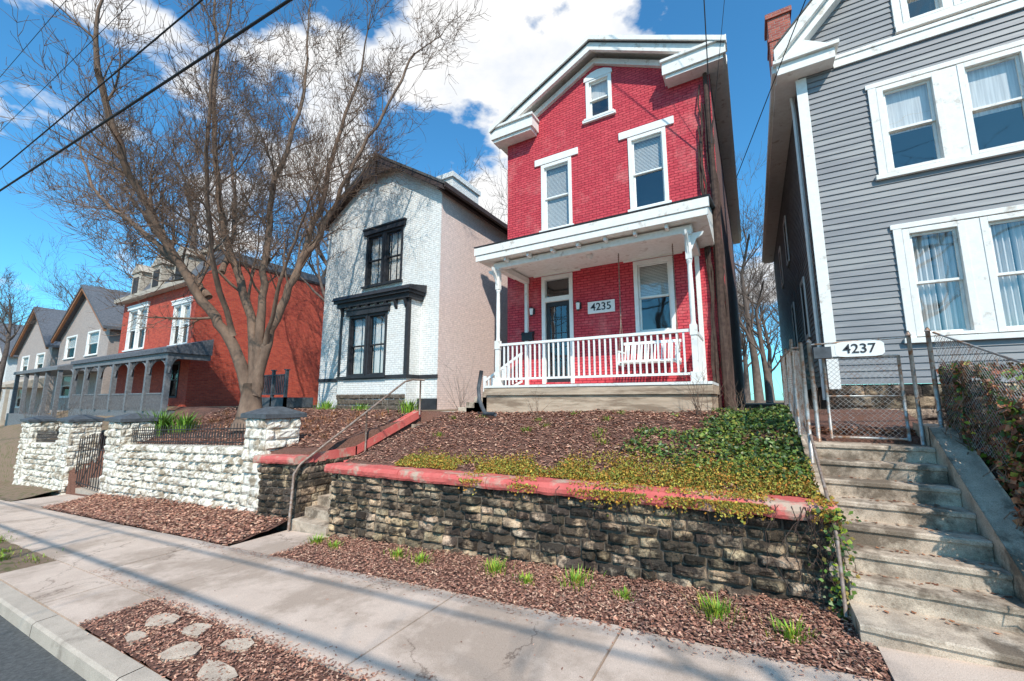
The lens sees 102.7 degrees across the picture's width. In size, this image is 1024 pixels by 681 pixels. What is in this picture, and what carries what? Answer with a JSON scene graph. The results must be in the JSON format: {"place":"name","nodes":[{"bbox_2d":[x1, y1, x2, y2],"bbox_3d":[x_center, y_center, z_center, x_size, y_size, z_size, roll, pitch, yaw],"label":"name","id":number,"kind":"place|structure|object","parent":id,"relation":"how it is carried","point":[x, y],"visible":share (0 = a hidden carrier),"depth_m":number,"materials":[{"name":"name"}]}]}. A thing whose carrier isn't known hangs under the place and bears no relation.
{"place":"outdoors","nodes":[
{"label":"outdoors","id":0,"kind":"place"},
{"bbox_2d":[0,615,85,680],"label":"road","id":1,"kind":"structure","parent":0,"point":[24,657],"depth_m":4.07,"materials":[{"name":"asphalt"}]},
{"bbox_2d":[77,595,384,680],"bbox_3d":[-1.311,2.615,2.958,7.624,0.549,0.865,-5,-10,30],"label":"mulch","id":2,"kind":"object","parent":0,"point":[169,662],"visible":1,"depth_m":3.81,"materials":[{"name":"wood"}]},
{"bbox_2d":[158,641,200,662],"bbox_3d":[-3.051,2.896,3.781,0.372,0.083,0.285,-5,-10,30],"label":"flagstone","id":3,"kind":"object","parent":2,"relation":"on","point":[190,650],"visible":0.7,"depth_m":3.77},
{"bbox_2d":[196,659,237,680],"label":"flagstone","id":4,"kind":"object","parent":2,"relation":"on","point":[212,673],"visible":0.92,"depth_m":3.41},
{"bbox_2d":[262,369,312,407],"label":"wooden deck","id":5,"kind":"structure","parent":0,"point":[273,385],"depth_m":16.20,"materials":[{"name":"grey wood"}]},
{"bbox_2d":[89,541,875,680],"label":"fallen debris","id":6,"kind":"object","parent":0,"point":[438,601],"visible":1,"depth_m":4.00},
{"bbox_2d":[0,0,981,399],"label":"sky","id":7,"kind":"structure","parent":0,"point":[521,41],"materials":[{"name":"blue"}]},
{"bbox_2d":[0,400,1011,680],"bbox_3d":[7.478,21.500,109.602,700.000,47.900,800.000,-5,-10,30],"label":"ground","id":8,"kind":"structure","parent":0,"point":[8,442],"depth_m":7.96,"materials":[{"name":"soil"}]},
{"bbox_2d":[0,323,22,419],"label":"cottage","id":9,"kind":"structure","parent":8,"relation":"on","point":[11,366],"depth_m":42.34,"materials":[{"name":"white paint"}]},
{"bbox_2d":[0,539,56,573],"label":"grass verge","id":10,"kind":"object","parent":8,"relation":"on","point":[7,565],"depth_m":7.18,"materials":[{"name":"plant"}]},
{"bbox_2d":[0,481,57,501],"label":"grass verge","id":11,"kind":"object","parent":8,"relation":"on","point":[10,491],"depth_m":16.21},
{"bbox_2d":[0,306,65,425],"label":"cottage","id":12,"kind":"structure","parent":8,"relation":"on","point":[34,347],"depth_m":36.81,"materials":[{"name":"beige brick"}]},
{"bbox_2d":[0,263,67,395],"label":"bare tree","id":13,"kind":"object","parent":8,"relation":"on","point":[9,338],"visible":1,"depth_m":30.78,"materials":[{"name":"plant"}]},
{"bbox_2d":[12,421,58,484],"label":"stones","id":14,"kind":"object","parent":8,"relation":"on","point":[26,426],"visible":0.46,"depth_m":18.80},
{"bbox_2d":[4,363,96,425],"bbox_3d":[-33.016,4.112,29.403,11.000,5.300,2.200,-5,-10,30],"label":"porch","id":15,"kind":"object","parent":8,"relation":"on","point":[59,371],"visible":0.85,"depth_m":28.67,"materials":[{"name":"grey paint"}]},
{"bbox_2d":[52,421,102,494],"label":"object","id":16,"kind":"object","parent":8,"relation":"on","point":[73,451],"visible":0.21,"depth_m":15.93,"materials":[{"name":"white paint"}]},
{"bbox_2d":[49,421,102,495],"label":"stones","id":17,"kind":"object","parent":16,"relation":"on","point":[69,459],"visible":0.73,"depth_m":15.94,"materials":[{"name":"stone"}]},
{"bbox_2d":[75,434,104,490],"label":"iron gate","id":18,"kind":"structure","parent":16,"relation":"attached to","point":[87,484],"depth_m":15.17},
{"bbox_2d":[0,581,168,680],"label":"kerb","id":19,"kind":"structure","parent":8,"relation":"on","point":[82,653],"depth_m":4.15,"materials":[{"name":"concrete"}]},
{"bbox_2d":[49,298,120,412],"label":"walls","id":20,"kind":"structure","parent":8,"relation":"on","point":[84,320],"depth_m":30.55,"materials":[{"name":"paint"}]},
{"bbox_2d":[50,284,129,341],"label":"roof","id":21,"kind":"structure","parent":20,"relation":"on","point":[112,316],"depth_m":30.52,"materials":[{"name":"tile"}]},
{"bbox_2d":[100,421,155,493],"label":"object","id":22,"kind":"object","parent":8,"relation":"on","point":[118,453],"visible":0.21,"depth_m":13.40,"materials":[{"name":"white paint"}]},
{"bbox_2d":[98,421,156,494],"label":"stones","id":23,"kind":"object","parent":22,"relation":"on","point":[109,457],"visible":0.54,"depth_m":13.43,"materials":[{"name":"stone"}]},
{"bbox_2d":[13,443,243,509],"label":"stone blocks","id":24,"kind":"structure","parent":8,"relation":"on","point":[34,451],"depth_m":11.29,"materials":[{"name":"stone"}]},
{"bbox_2d":[23,442,243,502],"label":"stone wall","id":25,"kind":"structure","parent":8,"relation":"on","point":[217,446],"depth_m":11.40,"materials":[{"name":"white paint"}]},
{"bbox_2d":[36,422,245,445],"bbox_3d":[-13.967,3.297,14.304,18.152,1.390,0.028,-5,-10,30],"label":"iron fence","id":26,"kind":"object","parent":25,"relation":"on","point":[50,438],"visible":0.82,"depth_m":11.75,"materials":[{"name":"metal"}]},
{"bbox_2d":[67,339,213,416],"bbox_3d":[-20.472,2.330,21.991,14.355,4.100,1.800,-5,-10,30],"label":"porch","id":27,"kind":"object","parent":8,"relation":"on","point":[126,402],"visible":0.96,"depth_m":20.23,"materials":[{"name":"paint"}]},
{"bbox_2d":[41,492,287,544],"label":"mulch","id":28,"kind":"object","parent":8,"relation":"on","point":[147,510],"visible":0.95,"depth_m":9.54,"materials":[{"name":"wood"}]},
{"bbox_2d":[75,85,302,292],"bbox_3d":[-23.382,-6.439,31.598,14.008,25.840,12.033,4,-9,-27],"label":"bare tree","id":29,"kind":"object","parent":8,"relation":"on","point":[128,262],"visible":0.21,"depth_m":30.79,"materials":[{"name":"plant"}]},
{"bbox_2d":[115,263,324,406],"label":"brick walls","id":30,"kind":"structure","parent":8,"relation":"on","point":[296,345],"depth_m":23.48,"materials":[{"name":"brick"}]},
{"bbox_2d":[114,245,223,304],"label":"cornice and dormers","id":31,"kind":"structure","parent":30,"relation":"attached to","point":[166,287],"depth_m":24.02,"materials":[{"name":"beige paint"}]},
{"bbox_2d":[128,249,325,295],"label":"mansard roof","id":32,"kind":"structure","parent":30,"relation":"on","point":[304,275],"depth_m":24.43,"materials":[{"name":"tile"}]},
{"bbox_2d":[0,0,490,430],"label":"bare tree","id":33,"kind":"object","parent":8,"relation":"on","point":[250,375],"visible":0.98,"depth_m":12.80,"materials":[{"name":"brown plant"}]},
{"bbox_2d":[240,418,299,510],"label":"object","id":34,"kind":"object","parent":8,"relation":"on","point":[265,440],"visible":0.07,"depth_m":9.30,"materials":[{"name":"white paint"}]},
{"bbox_2d":[237,418,300,513],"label":"stones","id":35,"kind":"object","parent":34,"relation":"on","point":[252,437],"visible":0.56,"depth_m":9.29,"materials":[{"name":"stone"}]},
{"bbox_2d":[137,407,417,446],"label":"mulch","id":36,"kind":"object","parent":8,"relation":"on","point":[328,426],"visible":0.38,"depth_m":11.69,"materials":[{"name":"wood"}]},
{"bbox_2d":[258,456,348,530],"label":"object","id":37,"kind":"object","parent":8,"relation":"on","point":[282,526],"visible":0.18,"depth_m":8.48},
{"bbox_2d":[255,454,357,520],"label":"stone blocks","id":38,"kind":"structure","parent":37,"relation":"attached to","point":[290,469],"depth_m":8.51,"materials":[{"name":"stone"}]},
{"bbox_2d":[253,454,313,464],"bbox_3d":[-4.882,2.519,8.718,1.480,0.237,0.452,-5,-10,30],"label":"red coping","id":39,"kind":"object","parent":38,"relation":"on","point":[281,459],"visible":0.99,"depth_m":8.49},
{"bbox_2d":[227,39,414,300],"bbox_3d":[-9.841,-5.544,22.959,11.341,20.680,8.832,3,-9,-17],"label":"bare tree","id":40,"kind":"object","parent":8,"relation":"on","point":[322,257],"visible":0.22,"depth_m":22.56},
{"bbox_2d":[291,424,419,535],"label":"concrete stairs","id":41,"kind":"structure","parent":8,"relation":"on","point":[314,519],"depth_m":8.04,"materials":[{"name":"concrete"}]},
{"bbox_2d":[287,379,424,529],"bbox_3d":[-3.415,2.386,9.747,0.052,3.077,3.726,-5,-10,30],"label":"pipe handrail","id":42,"kind":"object","parent":41,"relation":"on","point":[316,451],"visible":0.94,"depth_m":9.17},
{"bbox_2d":[313,410,420,461],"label":"red stair curb","id":43,"kind":"structure","parent":8,"relation":"on","point":[409,418],"depth_m":9.81,"materials":[{"name":"concrete"}]},
{"bbox_2d":[336,394,404,409],"bbox_3d":[-5.056,2.263,14.328,3.488,0.754,0.075,-5,-10,30],"label":"stone base","id":44,"kind":"object","parent":8,"relation":"on","point":[393,399],"visible":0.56,"depth_m":14.29,"materials":[{"name":"stone"}]},
{"bbox_2d":[336,298,420,409],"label":"bay walls","id":45,"kind":"structure","parent":8,"relation":"on","point":[395,342],"depth_m":14.16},
{"bbox_2d":[342,303,390,378],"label":"bay sash trim","id":46,"kind":"structure","parent":45,"relation":"attached to","point":[377,308],"depth_m":14.77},
{"bbox_2d":[346,311,387,375],"bbox_3d":[-5.220,0.157,14.849,2.000,2.250,0.175,-5,-10,30],"label":"bay window","id":47,"kind":"structure","parent":45,"relation":"in","point":[369,344],"depth_m":14.82,"materials":[{"name":"wood"}]},
{"bbox_2d":[331,284,426,380],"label":"black cornice","id":48,"kind":"structure","parent":45,"relation":"attached to","point":[406,293],"depth_m":14.24,"materials":[{"name":"paint"}]},
{"bbox_2d":[317,169,441,407],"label":"front wall","id":49,"kind":"structure","parent":8,"relation":"on","point":[419,208],"depth_m":15.89,"materials":[{"name":"white paint"}]},
{"bbox_2d":[361,217,406,288],"bbox_3d":[-4.953,-3.305,15.810,2.320,2.440,0.240,-5,-10,30],"label":"window trim","id":50,"kind":"structure","parent":49,"relation":"attached to","point":[384,227],"depth_m":15.77,"materials":[{"name":"black paint"}]},
{"bbox_2d":[383,226,403,281],"bbox_3d":[-4.477,-3.244,15.604,0.980,2.100,0.175,-5,-10,30],"label":"window right frame","id":51,"kind":"object","parent":49,"relation":"attached to","point":[386,252],"visible":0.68,"depth_m":15.70,"materials":[{"name":"black paint"}]},
{"bbox_2d":[0,141,781,402],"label":"distant trees","id":52,"kind":"object","parent":8,"relation":"on","point":[750,319],"visible":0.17,"depth_m":30.30,"materials":[{"name":"brown plant"}]},
{"bbox_2d":[0,0,805,191],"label":"overhead wires","id":53,"kind":"object","parent":8,"relation":"on","point":[243,30],"visible":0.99,"depth_m":7.65,"materials":[{"name":"rubber"}]},
{"bbox_2d":[437,192,507,409],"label":"side walls","id":54,"kind":"structure","parent":8,"relation":"on","point":[467,310],"depth_m":15.39,"materials":[{"name":"beige paint"}]},
{"bbox_2d":[318,156,507,235],"bbox_3d":[-3.933,-5.834,18.513,7.080,2.360,5.620,-5,-10,30],"label":"dark bargeboard","id":55,"kind":"object","parent":54,"relation":"attached to","point":[453,193],"visible":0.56,"depth_m":16.09,"materials":[{"name":"wood"}]},
{"bbox_2d":[317,156,444,230],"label":"roof","id":56,"kind":"structure","parent":55,"relation":"on","point":[420,172],"depth_m":15.29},
{"bbox_2d":[436,171,480,203],"bbox_3d":[-2.227,-5.707,17.260,0.860,1.850,1.960,-5,-10,30],"label":"chimney","id":57,"kind":"object","parent":56,"relation":"attached to","point":[461,185],"visible":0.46,"depth_m":16.86,"materials":[{"name":"white paint"}]},
{"bbox_2d":[349,409,810,491],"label":"mulch","id":58,"kind":"object","parent":8,"relation":"on","point":[440,428],"visible":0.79,"depth_m":7.68,"materials":[{"name":"wood"}]},
{"bbox_2d":[620,404,813,482],"bbox_3d":[3.096,1.445,6.447,2.403,0.892,3.144,-5,-10,30],"label":"ivy plant","id":59,"kind":"object","parent":58,"relation":"on","point":[728,422],"visible":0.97,"depth_m":5.87,"materials":[{"name":"green plant"}]},
{"bbox_2d":[270,533,891,680],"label":"mulch","id":60,"kind":"object","parent":8,"relation":"on","point":[796,613],"visible":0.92,"depth_m":4.17,"materials":[{"name":"wood"}]},
{"bbox_2d":[536,484,856,609],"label":"hanging vine stems","id":61,"kind":"object","parent":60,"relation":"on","point":[808,521],"visible":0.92,"depth_m":3.98,"materials":[{"name":"plant"}]},
{"bbox_2d":[684,591,753,627],"bbox_3d":[1.919,2.520,3.872,0.526,0.184,0.551,1,-8,-7],"label":"grass tuft","id":62,"kind":"object","parent":60,"relation":"on","point":[716,607],"visible":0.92,"depth_m":3.88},
{"bbox_2d":[808,506,861,620],"bbox_3d":[2.994,2.060,3.787,0.433,1.023,0.158,-5,-10,30],"label":"vine plant","id":63,"kind":"object","parent":60,"relation":"on","point":[836,588],"visible":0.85,"depth_m":3.77,"materials":[{"name":"green plant"}]},
{"bbox_2d":[329,473,834,603],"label":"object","id":64,"kind":"object","parent":8,"relation":"on","point":[725,584],"visible":0.04,"depth_m":5.08,"materials":[{"name":"stone"}]},
{"bbox_2d":[324,462,837,522],"bbox_3d":[-0.115,2.055,5.945,7.668,0.359,0.425,-5,-10,30],"label":"red coping","id":65,"kind":"object","parent":64,"relation":"on","point":[550,486],"visible":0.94,"depth_m":5.40,"materials":[{"name":"concrete"}]},
{"bbox_2d":[326,473,841,610],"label":"stone blocks","id":66,"kind":"structure","parent":8,"relation":"on","point":[502,542],"depth_m":5.11,"materials":[{"name":"stone"}]},
{"bbox_2d":[458,194,719,412],"bbox_3d":[1.572,-0.466,10.343,6.620,5.390,2.073,-5,-10,30],"label":"porch","id":67,"kind":"object","parent":8,"relation":"on","point":[686,225],"visible":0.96,"depth_m":9.44,"materials":[{"name":"white paint"}]},
{"bbox_2d":[618,243,681,366],"bbox_3d":[3.214,-0.830,9.749,1.344,2.840,0.690,-5,-10,30],"label":"porch swing","id":68,"kind":"object","parent":67,"relation":"hanging from","point":[655,360],"visible":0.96,"depth_m":9.69,"materials":[{"name":"wood"}]},
{"bbox_2d":[394,434,820,497],"bbox_3d":[0.982,2.228,6.408,6.178,1.647,1.684,-5,-10,30],"label":"groundcover plant","id":69,"kind":"object","parent":8,"relation":"on","point":[524,466],"visible":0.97,"depth_m":5.39,"materials":[{"name":"plant"}]},
{"bbox_2d":[507,65,724,407],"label":"front brick wall","id":70,"kind":"structure","parent":8,"relation":"on","point":[641,96],"depth_m":11.34,"materials":[{"name":"brick"}]},
{"bbox_2d":[539,157,573,231],"bbox_3d":[1.344,-4.328,12.278,1.110,2.190,0.230,-5,-10,30],"label":"window frame","id":71,"kind":"object","parent":70,"relation":"attached to","point":[544,198],"visible":0.74,"depth_m":12.37,"materials":[{"name":"white paint"}]},
{"bbox_2d":[547,165,568,228],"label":"window blinds","id":72,"kind":"object","parent":71,"relation":"attached to","point":[557,202],"depth_m":12.39,"materials":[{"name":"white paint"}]},
{"bbox_2d":[541,272,574,383],"bbox_3d":[1.329,-0.343,11.744,0.980,3.150,0.170,-5,-10,30],"label":"door frame","id":73,"kind":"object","parent":70,"relation":"attached to","point":[545,299],"depth_m":11.77,"materials":[{"name":"white paint"}]},
{"bbox_2d":[546,300,570,381],"bbox_3d":[1.339,0.038,11.707,0.750,2.345,0.050,-5,-10,30],"label":"door leaf","id":74,"kind":"object","parent":73,"relation":"attached to","point":[548,312],"visible":0.73,"depth_m":11.73,"materials":[{"name":"black paint"}]},
{"bbox_2d":[584,72,613,120],"bbox_3d":[2.543,-7.091,11.968,0.890,1.330,0.230,-5,-10,30],"label":"attic window frame","id":75,"kind":"object","parent":70,"relation":"attached to","point":[588,85],"visible":0.79,"depth_m":12.00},
{"bbox_2d":[533,67,681,277],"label":"stone lintels","id":76,"kind":"object","parent":70,"relation":"attached to","point":[658,124],"visible":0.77,"depth_m":11.71,"materials":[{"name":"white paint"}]},
{"bbox_2d":[627,127,671,211],"bbox_3d":[3.639,-4.531,10.947,1.110,2.170,0.230,-5,-10,30],"label":"window frame","id":77,"kind":"object","parent":70,"relation":"attached to","point":[660,132],"visible":0.83,"depth_m":10.98,"materials":[{"name":"white paint"}]},
{"bbox_2d":[634,136,661,173],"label":"window blinds","id":78,"kind":"object","parent":77,"relation":"attached to","point":[647,156],"depth_m":11.12,"materials":[{"name":"white paint"}]},
{"bbox_2d":[633,255,675,332],"bbox_3d":[3.634,-1.126,10.456,1.100,1.970,0.230,-5,-10,30],"label":"porch window frame","id":79,"kind":"object","parent":70,"relation":"attached to","point":[637,265],"visible":0.79,"depth_m":10.51,"materials":[{"name":"wood"}]},
{"bbox_2d":[640,263,668,296],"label":"porch window blinds","id":80,"kind":"object","parent":79,"relation":"attached to","point":[653,282],"visible":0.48,"depth_m":10.62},
{"bbox_2d":[697,72,735,408],"bbox_3d":[4.795,-2.568,9.797,0.467,8.506,0.222,-5,-10,30],"label":"corner vine","id":81,"kind":"object","parent":70,"relation":"attached to","point":[725,340],"visible":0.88,"depth_m":9.62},
{"bbox_2d":[458,469,842,533],"bbox_3d":[1.236,1.940,5.166,4.588,0.432,0.479,-5,-10,30],"label":"groundcover plant","id":82,"kind":"object","parent":8,"relation":"on","point":[745,506],"visible":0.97,"depth_m":4.57,"materials":[{"name":"plant"}]},
{"bbox_2d":[709,74,745,407],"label":"side brick walls","id":83,"kind":"structure","parent":8,"relation":"on","point":[731,289],"depth_m":12.96,"materials":[{"name":"brick"}]},
{"bbox_2d":[547,278,568,373],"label":"hall","id":84,"kind":"structure","parent":83,"relation":"attached to","point":[560,287],"depth_m":12.15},
{"bbox_2d":[489,34,741,243],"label":"white cornice","id":85,"kind":"structure","parent":83,"relation":"attached to","point":[678,63],"depth_m":11.90,"materials":[{"name":"paint"}]},
{"bbox_2d":[491,40,723,132],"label":"roof","id":86,"kind":"structure","parent":85,"relation":"on","point":[567,61],"depth_m":11.61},
{"bbox_2d":[640,263,670,329],"bbox_3d":[3.818,-1.086,10.766,1.420,2.360,0.465,-5,-10,30],"label":"porch window room","id":87,"kind":"object","parent":83,"relation":"attached to","point":[655,313],"visible":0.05,"depth_m":10.97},
{"bbox_2d":[780,332,1023,464],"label":"chain link fence","id":88,"kind":"object","parent":8,"relation":"on","point":[789,373],"visible":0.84,"depth_m":4.74,"materials":[{"name":"metal"}]},
{"bbox_2d":[797,422,1023,671],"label":"concrete steps","id":89,"kind":"structure","parent":8,"relation":"on","point":[964,493],"depth_m":3.79,"materials":[{"name":"concrete"}]},
{"bbox_2d":[805,420,848,616],"bbox_3d":[3.391,1.728,4.471,0.032,1.665,1.724,-5,-10,30],"label":"stair handrail","id":90,"kind":"object","parent":89,"relation":"on","point":[842,582],"visible":0.68,"depth_m":3.74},
{"bbox_2d":[806,327,943,445],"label":"chain link gate","id":91,"kind":"structure","parent":89,"relation":"on","point":[869,348],"depth_m":5.26,"materials":[{"name":"metal"}]},
{"bbox_2d":[798,382,1023,423],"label":"house foundation","id":92,"kind":"object","parent":8,"relation":"on","point":[823,403],"visible":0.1,"depth_m":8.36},
{"bbox_2d":[773,0,1023,390],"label":"lap siding","id":93,"kind":"object","parent":92,"relation":"on","point":[862,209],"visible":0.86,"depth_m":7.66,"materials":[{"name":"wood"}]},
{"bbox_2d":[890,126,935,167],"bbox_3d":[7.489,-3.903,7.803,1.310,2.176,0.465,-5,-10,30],"label":"window pane","id":94,"kind":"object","parent":93,"relation":"attached to","point":[916,146],"depth_m":7.89,"materials":[{"name":"glass"}]},
{"bbox_2d":[876,71,951,172],"bbox_3d":[7.320,-3.962,7.520,0.850,1.720,0.175,-5,-10,30],"label":"window frame","id":95,"kind":"object","parent":93,"relation":"attached to","point":[930,80],"visible":0.84,"depth_m":7.43,"materials":[{"name":"wood"}]},
{"bbox_2d":[902,220,982,336],"bbox_3d":[7.363,-1.046,7.072,0.790,1.940,0.175,-5,-10,30],"label":"window frame","id":96,"kind":"object","parent":93,"relation":"attached to","point":[965,278],"visible":0.91,"depth_m":6.97,"materials":[{"name":"wood"}]},
{"bbox_2d":[912,231,965,330],"bbox_3d":[7.437,-1.010,7.195,0.610,1.796,0.060,-5,-10,30],"label":"window curtain","id":97,"kind":"object","parent":96,"relation":"attached to","point":[945,267],"depth_m":7.18,"materials":[{"name":"fabric"}]},
{"bbox_2d":[864,0,1023,343],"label":"window trim","id":98,"kind":"structure","parent":93,"relation":"attached to","point":[955,118],"depth_m":7.16,"materials":[{"name":"white paint"}]},
{"bbox_2d":[931,107,1023,158],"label":"window pane","id":99,"kind":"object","parent":93,"relation":"attached to","point":[1005,127],"depth_m":7.31,"materials":[{"name":"glass"}]},
{"bbox_2d":[956,45,1023,154],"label":"window frame","id":100,"kind":"object","parent":93,"relation":"attached to","point":[1016,54],"visible":0.89,"depth_m":7.02,"materials":[{"name":"wood"}]},
{"bbox_2d":[979,211,1023,332],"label":"window frame","id":101,"kind":"object","parent":93,"relation":"attached to","point":[986,222],"visible":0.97,"depth_m":6.68,"materials":[{"name":"wood"}]},
{"bbox_2d":[990,221,1023,325],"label":"window curtain","id":102,"kind":"object","parent":101,"relation":"attached to","point":[1011,301],"depth_m":6.75,"materials":[{"name":"fabric"}]},
{"bbox_2d":[930,356,1023,532],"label":"ivy hedge","id":103,"kind":"object","parent":8,"relation":"on","point":[1010,477],"visible":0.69,"depth_m":4.05,"materials":[{"name":"green plant"}]},
{"bbox_2d":[0,494,1023,680],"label":"sidewalk","id":104,"kind":"structure","parent":0,"point":[429,631],"depth_m":4.27,"materials":[{"name":"concrete"}]},
{"bbox_2d":[634,136,663,206],"bbox_3d":[3.822,-4.491,11.258,1.430,2.560,0.465,-5,-10,30],"label":"window pane","id":105,"kind":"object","parent":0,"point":[649,188],"depth_m":11.49,"materials":[{"name":"glass"}]},
{"bbox_2d":[762,0,1023,388],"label":"white trim","id":106,"kind":"structure","parent":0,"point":[804,56],"depth_m":8.20,"materials":[{"name":"paint"}]},
{"bbox_2d":[789,97,825,399],"bbox_3d":[6.188,-2.091,8.584,0.089,6.602,0.080,-5,-10,30],"label":"downspout","id":107,"kind":"object","parent":106,"relation":"attached to","point":[807,238],"visible":0.94,"depth_m":8.56,"materials":[{"name":"white paint"}]},
{"bbox_2d":[773,0,1022,216],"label":"roof","id":108,"kind":"structure","parent":106,"relation":"on","point":[791,25],"depth_m":8.32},
{"bbox_2d":[764,5,791,77],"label":"brick chimneys","id":109,"kind":"object","parent":108,"relation":"attached to","point":[777,24],"visible":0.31,"depth_m":11.42,"materials":[{"name":"brick"}]},
{"bbox_2d":[885,84,931,135],"bbox_3d":[7.365,-4.297,7.647,0.670,0.840,0.015,-5,-10,30],"label":"window shade","id":110,"kind":"object","parent":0,"point":[908,106],"depth_m":7.63,"materials":[{"name":"fabric"}]},
{"bbox_2d":[967,59,1021,117],"bbox_3d":[8.305,-4.353,7.098,0.670,0.887,0.015,-5,-10,30],"label":"window shade","id":111,"kind":"object","parent":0,"point":[994,83],"depth_m":7.08,"materials":[{"name":"fabric"}]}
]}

